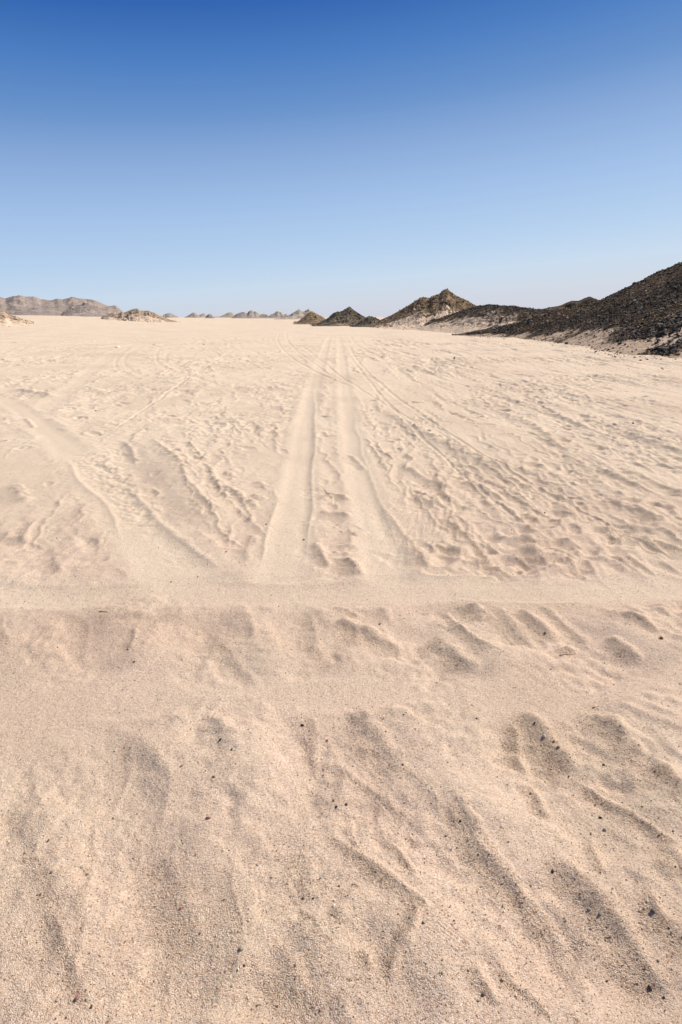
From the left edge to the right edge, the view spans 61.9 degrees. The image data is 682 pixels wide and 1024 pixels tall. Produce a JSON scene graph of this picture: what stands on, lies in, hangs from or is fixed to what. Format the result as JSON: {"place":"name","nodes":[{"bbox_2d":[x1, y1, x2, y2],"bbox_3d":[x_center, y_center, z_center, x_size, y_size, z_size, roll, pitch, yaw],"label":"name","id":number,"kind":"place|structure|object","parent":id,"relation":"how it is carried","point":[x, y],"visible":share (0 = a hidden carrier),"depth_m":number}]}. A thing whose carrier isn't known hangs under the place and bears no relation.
{"place":"outdoors","nodes":[
{"label":"outdoors","id":0,"kind":"place"},
{"bbox_2d":[0,310,33,326],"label":"hill","id":1,"kind":"structure","parent":0,"point":[5,321],"depth_m":89.00},
{"bbox_2d":[0,314,33,326],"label":"rock rubble","id":2,"kind":"object","parent":1,"relation":"on","point":[18,319],"visible":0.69,"depth_m":91.50},
{"bbox_2d":[0,295,122,315],"bbox_3d":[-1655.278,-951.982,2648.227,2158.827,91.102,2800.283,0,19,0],"label":"mountain","id":3,"kind":"structure","parent":0,"point":[20,305],"depth_m":1917.70},
{"bbox_2d":[61,302,119,316],"bbox_3d":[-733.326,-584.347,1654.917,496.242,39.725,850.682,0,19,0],"label":"mountain","id":4,"kind":"structure","parent":0,"point":[84,309],"depth_m":1394.44},
{"bbox_2d":[101,308,177,322],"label":"hill","id":5,"kind":"structure","parent":0,"point":[129,314],"depth_m":137.62},
{"bbox_2d":[163,313,178,317],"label":"hill","id":6,"kind":"structure","parent":0,"point":[168,315],"depth_m":857.94},
{"bbox_2d":[184,313,200,317],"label":"hill","id":7,"kind":"structure","parent":0,"point":[193,315],"depth_m":975.84},
{"bbox_2d":[199,312,234,317],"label":"hill","id":8,"kind":"structure","parent":0,"point":[229,315],"depth_m":1243.07},
{"bbox_2d":[232,310,287,317],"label":"hill","id":9,"kind":"structure","parent":0,"point":[255,314],"depth_m":835.65},
{"bbox_2d":[274,309,319,319],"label":"hill","id":10,"kind":"structure","parent":0,"point":[298,314],"depth_m":427.94},
{"bbox_2d":[293,311,325,323],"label":"hill","id":11,"kind":"structure","parent":0,"point":[311,317],"depth_m":152.43},
{"bbox_2d":[0,315,681,1023],"bbox_3d":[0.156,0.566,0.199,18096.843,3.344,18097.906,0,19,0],"label":"ground","id":12,"kind":"structure","parent":0,"point":[106,447],"depth_m":2.89},
{"bbox_2d":[0,0,681,316],"label":"sky","id":13,"kind":"structure","parent":0,"point":[180,158]},
{"bbox_2d":[319,306,364,325],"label":"hill","id":14,"kind":"structure","parent":0,"point":[355,318],"depth_m":121.60},
{"bbox_2d":[310,307,364,325],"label":"rock rubble","id":15,"kind":"object","parent":14,"relation":"on","point":[325,321],"visible":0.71,"depth_m":125.03},
{"bbox_2d":[351,316,379,326],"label":"hill","id":16,"kind":"structure","parent":0,"point":[369,320],"depth_m":107.88},
{"bbox_2d":[350,316,379,326],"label":"rock rubble","id":17,"kind":"object","parent":16,"relation":"on","point":[366,321],"visible":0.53,"depth_m":110.49},
{"bbox_2d":[370,289,475,329],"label":"hill","id":18,"kind":"structure","parent":0,"point":[412,322],"depth_m":93.39},
{"bbox_2d":[370,288,475,329],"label":"rock rubble","id":19,"kind":"object","parent":18,"relation":"on","point":[393,316],"visible":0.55,"depth_m":97.58},
{"bbox_2d":[416,305,553,333],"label":"hill","id":20,"kind":"structure","parent":0,"point":[474,322],"depth_m":66.20},
{"bbox_2d":[419,304,556,332],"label":"rock rubble","id":21,"kind":"object","parent":20,"relation":"on","point":[502,307],"visible":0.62,"depth_m":70.34},
{"bbox_2d":[454,262,681,358],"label":"hill","id":22,"kind":"structure","parent":0,"point":[641,347],"depth_m":36.65},
{"bbox_2d":[452,262,681,368],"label":"rock rubble","id":23,"kind":"object","parent":22,"relation":"on","point":[503,329],"visible":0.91,"depth_m":41.40},
{"bbox_2d":[657,332,666,336],"bbox_3d":[15.884,-8.720,28.087,0.450,0.306,0.221,3,19,8],"label":"rock","id":24,"kind":"object","parent":22,"relation":"on","point":[660,334],"visible":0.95,"depth_m":28.02},
{"bbox_2d":[543,297,597,310],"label":"hill","id":25,"kind":"structure","parent":0,"point":[573,303],"depth_m":79.97}
]}

